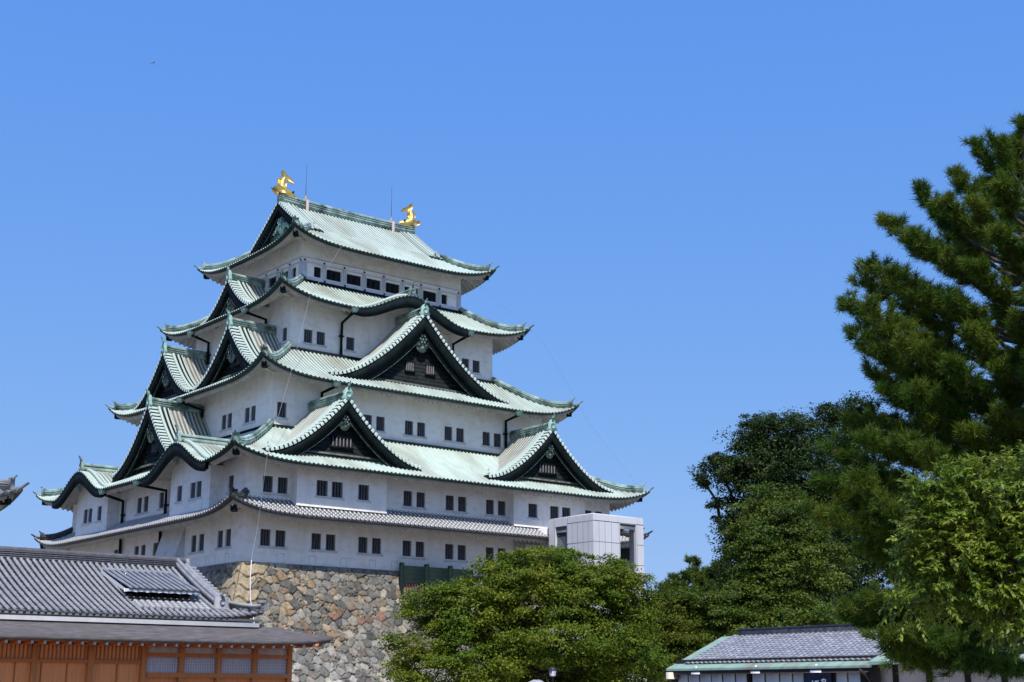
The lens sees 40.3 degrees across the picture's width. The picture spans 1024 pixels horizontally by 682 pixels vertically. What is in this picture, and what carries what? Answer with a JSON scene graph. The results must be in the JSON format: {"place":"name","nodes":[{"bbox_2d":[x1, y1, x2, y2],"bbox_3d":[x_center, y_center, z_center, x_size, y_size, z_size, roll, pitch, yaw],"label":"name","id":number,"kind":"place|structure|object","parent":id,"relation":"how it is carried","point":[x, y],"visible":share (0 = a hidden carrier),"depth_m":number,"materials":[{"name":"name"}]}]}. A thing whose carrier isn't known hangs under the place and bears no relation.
{"place":"outdoors","nodes":[
{"label":"outdoors","id":0,"kind":"place"},
{"bbox_2d":[0,546,333,681],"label":"palace hall","id":1,"kind":"structure","parent":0,"point":[73,616],"depth_m":54.73,"materials":[{"name":"grey tile"}]},
{"bbox_2d":[146,656,178,672],"bbox_3d":[-13.647,12.584,54.260,1.440,0.600,0.085,11,-18,-38],"label":"paper window","id":2,"kind":"structure","parent":1,"relation":"in","point":[154,664],"depth_m":54.28,"materials":[{"name":"white paper"}]},
{"bbox_2d":[184,657,215,672],"bbox_3d":[-12.391,12.835,55.253,1.440,0.600,0.085,11,-18,-38],"label":"paper window","id":3,"kind":"structure","parent":1,"relation":"in","point":[191,664],"depth_m":55.23,"materials":[{"name":"white paper"}]},
{"bbox_2d":[221,658,251,672],"bbox_3d":[-11.136,13.085,56.245,1.440,0.600,0.085,11,-18,-38],"label":"paper window","id":4,"kind":"structure","parent":1,"relation":"in","point":[228,665],"depth_m":56.23,"materials":[{"name":"white paper"}]},
{"bbox_2d":[257,658,286,673],"bbox_3d":[-9.880,13.336,57.237,1.440,0.600,0.085,11,-18,-38],"label":"paper window","id":5,"kind":"structure","parent":1,"relation":"in","point":[266,666],"depth_m":57.22,"materials":[{"name":"white paper"}]},
{"bbox_2d":[0,0,1023,654],"label":"sky","id":6,"kind":"structure","parent":0,"point":[678,199],"materials":[{"name":"blue"}]},
{"bbox_2d":[869,624,1023,681],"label":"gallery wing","id":7,"kind":"structure","parent":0,"point":[890,676],"depth_m":53.01,"materials":[{"name":"white paint"}]},
{"label":"ground","id":8,"kind":"structure","parent":0,"visible":0},
{"bbox_2d":[0,475,29,510],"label":"keep","id":9,"kind":"structure","parent":8,"relation":"on","point":[10,493],"depth_m":75.87,"materials":[{"name":"tile"}]},
{"bbox_2d":[196,561,666,681],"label":"stone rampart","id":10,"kind":"object","parent":8,"relation":"on","point":[348,610],"visible":0.24,"depth_m":101.26,"materials":[{"name":"grey stone"}]},
{"bbox_2d":[250,560,254,622],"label":"conductor pipe","id":11,"kind":"object","parent":10,"relation":"attached to","point":[250,584],"visible":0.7,"depth_m":95.87,"materials":[{"name":"white metal"}]},
{"bbox_2d":[31,170,653,575],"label":"castle keep","id":12,"kind":"structure","parent":10,"relation":"on","point":[409,430],"depth_m":115.46,"materials":[{"name":"paint"}]},
{"bbox_2d":[84,509,87,522],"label":"window","id":13,"kind":"structure","parent":12,"relation":"in","point":[86,511],"depth_m":120.36,"materials":[{"name":"black"}]},
{"bbox_2d":[89,509,91,521],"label":"window","id":14,"kind":"structure","parent":12,"relation":"in","point":[90,512],"depth_m":119.63,"materials":[{"name":"black"}]},
{"bbox_2d":[98,506,101,519],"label":"window","id":15,"kind":"structure","parent":12,"relation":"in","point":[100,508],"depth_m":118.15,"materials":[{"name":"black"}]},
{"bbox_2d":[135,546,138,554],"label":"window","id":16,"kind":"structure","parent":12,"relation":"in","point":[137,547],"depth_m":113.76,"materials":[{"name":"black"}]},
{"bbox_2d":[138,498,141,512],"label":"window","id":17,"kind":"structure","parent":12,"relation":"in","point":[140,499],"depth_m":114.68,"materials":[{"name":"black"}]},
{"bbox_2d":[142,545,145,554],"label":"window","id":18,"kind":"structure","parent":12,"relation":"in","point":[143,546],"depth_m":112.83,"materials":[{"name":"black"}]},
{"bbox_2d":[144,496,148,511],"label":"window","id":19,"kind":"structure","parent":12,"relation":"in","point":[146,498],"depth_m":113.75,"materials":[{"name":"black"}]},
{"bbox_2d":[154,543,157,555],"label":"window","id":20,"kind":"structure","parent":12,"relation":"in","point":[155,544],"depth_m":111.15,"materials":[{"name":"black"}]},
{"bbox_2d":[160,492,163,507],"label":"window","id":21,"kind":"structure","parent":12,"relation":"in","point":[162,494],"depth_m":111.59,"materials":[{"name":"black"}]},
{"bbox_2d":[178,486,181,500],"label":"window","id":22,"kind":"structure","parent":12,"relation":"in","point":[180,487],"depth_m":106.95,"materials":[{"name":"black"}]},
{"bbox_2d":[191,482,195,497],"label":"window","id":23,"kind":"structure","parent":12,"relation":"in","point":[193,484],"depth_m":105.24,"materials":[{"name":"black"}]},
{"bbox_2d":[192,535,196,551],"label":"window","id":24,"kind":"structure","parent":12,"relation":"in","point":[194,537],"depth_m":106.09,"materials":[{"name":"black"}]},
{"bbox_2d":[197,481,201,496],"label":"window","id":25,"kind":"structure","parent":12,"relation":"in","point":[200,482],"depth_m":104.51,"materials":[{"name":"black"}]},
{"bbox_2d":[199,534,203,550],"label":"window","id":26,"kind":"structure","parent":12,"relation":"in","point":[201,535],"depth_m":105.16,"materials":[{"name":"black"}]},
{"bbox_2d":[218,530,222,547],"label":"window","id":27,"kind":"structure","parent":12,"relation":"in","point":[220,540],"depth_m":102.89,"materials":[{"name":"black wood"}]},
{"bbox_2d":[222,415,225,429],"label":"window","id":28,"kind":"structure","parent":12,"relation":"in","point":[224,417],"depth_m":114.51,"materials":[{"name":"black"}]},
{"bbox_2d":[226,529,230,545],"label":"window","id":29,"kind":"structure","parent":12,"relation":"in","point":[228,541],"depth_m":102.00,"materials":[{"name":"black"}]},
{"bbox_2d":[228,413,231,427],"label":"window","id":30,"kind":"structure","parent":12,"relation":"in","point":[230,415],"depth_m":113.76,"materials":[{"name":"black"}]},
{"bbox_2d":[229,475,233,488],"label":"window","id":31,"kind":"structure","parent":12,"relation":"in","point":[231,477],"depth_m":102.95,"materials":[{"name":"black"}]},
{"bbox_2d":[245,408,249,422],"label":"window","id":32,"kind":"structure","parent":12,"relation":"in","point":[247,409],"depth_m":111.59,"materials":[{"name":"black"}]},
{"bbox_2d":[251,406,255,420],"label":"window","id":33,"kind":"structure","parent":12,"relation":"in","point":[253,407],"depth_m":110.83,"materials":[{"name":"black"}]},
{"bbox_2d":[260,529,269,545],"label":"window","id":34,"kind":"structure","parent":12,"relation":"in","point":[264,535],"depth_m":101.35,"materials":[{"name":"black"}]},
{"bbox_2d":[262,475,271,491],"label":"window","id":35,"kind":"structure","parent":12,"relation":"in","point":[267,486],"depth_m":102.35,"materials":[{"name":"black"}]},
{"bbox_2d":[269,277,275,287],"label":"ribbon window","id":36,"kind":"structure","parent":12,"relation":"in","point":[273,280],"depth_m":123.15,"materials":[{"name":"black glass"}]},
{"bbox_2d":[275,530,284,546],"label":"window","id":37,"kind":"structure","parent":12,"relation":"in","point":[279,540],"depth_m":102.12,"materials":[{"name":"black"}]},
{"bbox_2d":[277,402,285,417],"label":"window","id":38,"kind":"structure","parent":12,"relation":"in","point":[282,411],"depth_m":109.16,"materials":[{"name":"black"}]},
{"bbox_2d":[277,477,286,493],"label":"window","id":39,"kind":"structure","parent":12,"relation":"in","point":[282,482],"depth_m":103.10,"materials":[{"name":"black"}]},
{"bbox_2d":[283,328,286,340],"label":"window","id":40,"kind":"structure","parent":12,"relation":"in","point":[285,329],"depth_m":115.41,"materials":[{"name":"black"}]},
{"bbox_2d":[251,246,341,558],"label":"conductor cable","id":41,"kind":"object","parent":12,"relation":"attached to","point":[281,405],"visible":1,"depth_m":103.81,"materials":[{"name":"silver metal"}]},
{"bbox_2d":[304,329,311,342],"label":"window","id":42,"kind":"structure","parent":12,"relation":"in","point":[307,333],"depth_m":115.78,"materials":[{"name":"black"}]},
{"bbox_2d":[311,533,319,549],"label":"window","id":43,"kind":"structure","parent":12,"relation":"in","point":[315,542],"depth_m":103.99,"materials":[{"name":"black"}]},
{"bbox_2d":[314,267,319,277],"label":"ribbon window","id":44,"kind":"structure","parent":12,"relation":"in","point":[316,270],"depth_m":120.21,"materials":[{"name":"black glass"}]},
{"bbox_2d":[316,331,323,344],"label":"window","id":45,"kind":"structure","parent":12,"relation":"in","point":[320,336],"depth_m":116.49,"materials":[{"name":"black"}]},
{"bbox_2d":[316,480,326,495],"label":"window","id":46,"kind":"structure","parent":12,"relation":"in","point":[321,485],"depth_m":104.14,"materials":[{"name":"black"}]},
{"bbox_2d":[326,534,334,550],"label":"window","id":47,"kind":"structure","parent":12,"relation":"in","point":[329,538],"depth_m":104.75,"materials":[{"name":"black wood"}]},
{"bbox_2d":[326,270,340,281],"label":"ribbon window","id":48,"kind":"structure","parent":12,"relation":"in","point":[331,275],"depth_m":121.22,"materials":[{"name":"black glass"}]},
{"bbox_2d":[332,482,341,497],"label":"window","id":49,"kind":"structure","parent":12,"relation":"in","point":[336,486],"depth_m":104.98,"materials":[{"name":"black"}]},
{"bbox_2d":[346,337,353,350],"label":"window","id":50,"kind":"structure","parent":12,"relation":"in","point":[349,341],"depth_m":118.32,"materials":[{"name":"black"}]},
{"bbox_2d":[347,274,359,285],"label":"ribbon window","id":51,"kind":"structure","parent":12,"relation":"in","point":[351,279],"depth_m":122.46,"materials":[{"name":"black glass"}]},
{"bbox_2d":[358,537,366,552],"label":"window","id":52,"kind":"structure","parent":12,"relation":"in","point":[362,541],"depth_m":106.50,"materials":[{"name":"black"}]},
{"bbox_2d":[358,484,367,499],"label":"window","id":53,"kind":"structure","parent":12,"relation":"in","point":[362,489],"depth_m":106.40,"materials":[{"name":"black"}]},
{"bbox_2d":[364,414,370,424],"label":"window","id":54,"kind":"structure","parent":12,"relation":"in","point":[367,417],"depth_m":114.18,"materials":[{"name":"black"}]},
{"bbox_2d":[366,278,379,290],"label":"ribbon window","id":55,"kind":"structure","parent":12,"relation":"in","point":[372,284],"depth_m":123.74,"materials":[{"name":"black glass"}]},
{"bbox_2d":[372,538,379,553],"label":"window","id":56,"kind":"structure","parent":12,"relation":"in","point":[375,541],"depth_m":107.29,"materials":[{"name":"black"}]},
{"bbox_2d":[376,416,383,430],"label":"window","id":57,"kind":"structure","parent":12,"relation":"in","point":[379,420],"depth_m":114.85,"materials":[{"name":"black"}]},
{"bbox_2d":[386,283,398,293],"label":"ribbon window","id":58,"kind":"structure","parent":12,"relation":"in","point":[391,288],"depth_m":125.00,"materials":[{"name":"black glass"}]},
{"bbox_2d":[402,540,409,555],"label":"window","id":59,"kind":"structure","parent":12,"relation":"in","point":[406,544],"depth_m":109.00,"materials":[{"name":"black"}]},
{"bbox_2d":[403,491,410,505],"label":"window","id":60,"kind":"structure","parent":12,"relation":"in","point":[407,494],"depth_m":109.96,"materials":[{"name":"black"}]},
{"bbox_2d":[405,420,411,434],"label":"window","id":61,"kind":"structure","parent":12,"relation":"in","point":[408,424],"depth_m":116.57,"materials":[{"name":"black"}]},
{"bbox_2d":[416,542,422,556],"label":"window","id":62,"kind":"structure","parent":12,"relation":"in","point":[419,545],"depth_m":109.78,"materials":[{"name":"black wood"}]},
{"bbox_2d":[416,492,423,507],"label":"window","id":63,"kind":"structure","parent":12,"relation":"in","point":[420,496],"depth_m":110.72,"materials":[{"name":"black"}]},
{"bbox_2d":[417,422,423,436],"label":"window","id":64,"kind":"structure","parent":12,"relation":"in","point":[420,426],"depth_m":117.34,"materials":[{"name":"black"}]},
{"bbox_2d":[423,291,435,301],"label":"ribbon window","id":65,"kind":"structure","parent":12,"relation":"in","point":[431,296],"depth_m":127.50,"materials":[{"name":"black glass"}]},
{"bbox_2d":[441,295,445,304],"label":"ribbon window","id":66,"kind":"structure","parent":12,"relation":"in","point":[443,296],"depth_m":128.50,"materials":[{"name":"black glass"}]},
{"bbox_2d":[444,426,450,440],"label":"window","id":67,"kind":"structure","parent":12,"relation":"in","point":[447,436],"depth_m":119.10,"materials":[{"name":"black"}]},
{"bbox_2d":[445,544,452,558],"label":"window","id":68,"kind":"structure","parent":12,"relation":"in","point":[448,548],"depth_m":111.56,"materials":[{"name":"black"}]},
{"bbox_2d":[446,495,452,510],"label":"window","id":69,"kind":"structure","parent":12,"relation":"in","point":[449,499],"depth_m":112.49,"materials":[{"name":"black"}]},
{"bbox_2d":[456,428,462,441],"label":"window","id":70,"kind":"structure","parent":12,"relation":"in","point":[459,432],"depth_m":119.86,"materials":[{"name":"black"}]},
{"bbox_2d":[458,545,464,559],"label":"window","id":71,"kind":"structure","parent":12,"relation":"in","point":[461,548],"depth_m":112.30,"materials":[{"name":"black"}]},
{"bbox_2d":[458,497,464,511],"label":"window","id":72,"kind":"structure","parent":12,"relation":"in","point":[461,500],"depth_m":113.26,"materials":[{"name":"black"}]},
{"bbox_2d":[462,358,467,370],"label":"window","id":73,"kind":"structure","parent":12,"relation":"in","point":[464,361],"depth_m":125.83,"materials":[{"name":"black"}]},
{"bbox_2d":[473,360,478,372],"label":"window","id":74,"kind":"structure","parent":12,"relation":"in","point":[475,363],"depth_m":126.58,"materials":[{"name":"black"}]},
{"bbox_2d":[483,432,488,445],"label":"window","id":75,"kind":"structure","parent":12,"relation":"in","point":[485,435],"depth_m":121.66,"materials":[{"name":"black"}]},
{"bbox_2d":[486,547,492,561],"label":"window","id":76,"kind":"structure","parent":12,"relation":"in","point":[489,551],"depth_m":114.07,"materials":[{"name":"black"}]},
{"bbox_2d":[486,500,492,514],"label":"window","id":77,"kind":"structure","parent":12,"relation":"in","point":[489,503],"depth_m":115.02,"materials":[{"name":"black"}]},
{"bbox_2d":[494,433,499,446],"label":"window","id":78,"kind":"structure","parent":12,"relation":"in","point":[496,436],"depth_m":122.34,"materials":[{"name":"black"}]},
{"bbox_2d":[498,501,504,515],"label":"window","id":79,"kind":"structure","parent":12,"relation":"in","point":[501,504],"depth_m":115.78,"materials":[{"name":"black"}]},
{"bbox_2d":[528,503,535,517],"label":"window","id":80,"kind":"structure","parent":12,"relation":"in","point":[531,507],"depth_m":116.69,"materials":[{"name":"black"}]},
{"bbox_2d":[550,506,557,518],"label":"window","id":81,"kind":"structure","parent":12,"relation":"in","point":[553,510],"depth_m":118.21,"materials":[{"name":"black"}]},
{"bbox_2d":[475,281,634,481],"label":"guy cable","id":82,"kind":"object","parent":12,"relation":"attached to","point":[564,379],"visible":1,"depth_m":126.05,"materials":[{"name":"grey metal"}]},
{"bbox_2d":[562,507,569,516],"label":"window","id":83,"kind":"structure","parent":12,"relation":"in","point":[565,511],"depth_m":119.03,"materials":[{"name":"black"}]},
{"bbox_2d":[399,562,472,594],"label":"board fence","id":84,"kind":"object","parent":10,"relation":"on","point":[431,574],"visible":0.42,"depth_m":108.66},
{"bbox_2d":[373,544,676,681],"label":"cherry tree","id":85,"kind":"object","parent":8,"relation":"on","point":[601,650],"visible":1,"depth_m":71.76,"materials":[{"name":"green plant"}]},
{"bbox_2d":[548,667,556,681],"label":"garden lamp","id":86,"kind":"object","parent":8,"relation":"on","point":[552,671],"visible":1,"depth_m":58.29,"materials":[{"name":"white glass"}]},
{"bbox_2d":[514,513,646,680],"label":"elevator tower","id":87,"kind":"structure","parent":8,"relation":"on","point":[595,534],"depth_m":112.67,"materials":[{"name":"grey"}]},
{"bbox_2d":[556,526,566,549],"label":"tower window","id":88,"kind":"structure","parent":87,"relation":"in","point":[561,531],"depth_m":113.90,"materials":[{"name":"blue glass"}]},
{"bbox_2d":[620,547,629,569],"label":"tower window","id":89,"kind":"structure","parent":87,"relation":"in","point":[624,551],"depth_m":115.21,"materials":[{"name":"black glass"}]},
{"bbox_2d":[644,577,686,681],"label":"young pine","id":90,"kind":"object","parent":8,"relation":"on","point":[677,583],"visible":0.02,"depth_m":101.60,"materials":[{"name":"green plant"}]},
{"bbox_2d":[666,552,708,596],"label":"young pine","id":91,"kind":"object","parent":8,"relation":"on","point":[696,562],"visible":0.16,"depth_m":105.71,"materials":[{"name":"green plant"}]},
{"bbox_2d":[630,573,760,681],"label":"maple tree","id":92,"kind":"object","parent":8,"relation":"on","point":[674,640],"visible":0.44,"depth_m":78.38,"materials":[{"name":"green plant"}]},
{"bbox_2d":[688,556,727,594],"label":"young pine","id":93,"kind":"object","parent":8,"relation":"on","point":[703,577],"visible":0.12,"depth_m":103.64,"materials":[{"name":"green plant"}]},
{"bbox_2d":[677,480,864,650],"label":"zelkova tree","id":94,"kind":"object","parent":8,"relation":"on","point":[762,528],"visible":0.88,"depth_m":78.85,"materials":[{"name":"green plant"}]},
{"bbox_2d":[686,406,887,625],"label":"camphor tree","id":95,"kind":"object","parent":8,"relation":"on","point":[784,455],"visible":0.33,"depth_m":89.16,"materials":[{"name":"green plant"}]},
{"bbox_2d":[804,390,904,620],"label":"oak tree","id":96,"kind":"object","parent":8,"relation":"on","point":[829,419],"visible":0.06,"depth_m":95.73,"materials":[{"name":"green plant"}]},
{"bbox_2d":[797,111,1023,681],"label":"black pine","id":97,"kind":"object","parent":8,"relation":"on","point":[921,354],"visible":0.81,"depth_m":33.67,"materials":[{"name":"green plant"}]},
{"bbox_2d":[877,440,1023,663],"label":"young cherry","id":98,"kind":"object","parent":8,"relation":"on","point":[978,555],"visible":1,"depth_m":18.40,"materials":[{"name":"green plant"}]},
{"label":"pavement","id":99,"kind":"structure","parent":0,"visible":0},
{"bbox_2d":[666,624,881,681],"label":"souvenir shop","id":100,"kind":"structure","parent":99,"relation":"on","point":[842,653],"depth_m":58.91,"materials":[{"name":"grey tile"}]},
{"bbox_2d":[666,672,677,678],"bbox_3d":[7.078,14.803,61.724,0.500,0.290,0.250,11,-18,-38],"label":"utility box","id":101,"kind":"object","parent":100,"relation":"attached to","point":[669,675],"visible":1,"depth_m":61.58,"materials":[{"name":"beige"}]},
{"bbox_2d":[810,664,820,672],"bbox_3d":[12.151,13.072,55.741,0.100,0.340,0.550,11,-18,-38],"label":"eave light","id":102,"kind":"object","parent":100,"relation":"attached to","point":[815,671],"visible":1,"depth_m":55.71,"materials":[{"name":"white paint"}]},
{"bbox_2d":[805,673,831,681],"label":"shop curtain","id":103,"kind":"object","parent":100,"relation":"hanging from","point":[817,677],"visible":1,"depth_m":55.84,"materials":[{"name":"blue fabric"}]}
]}

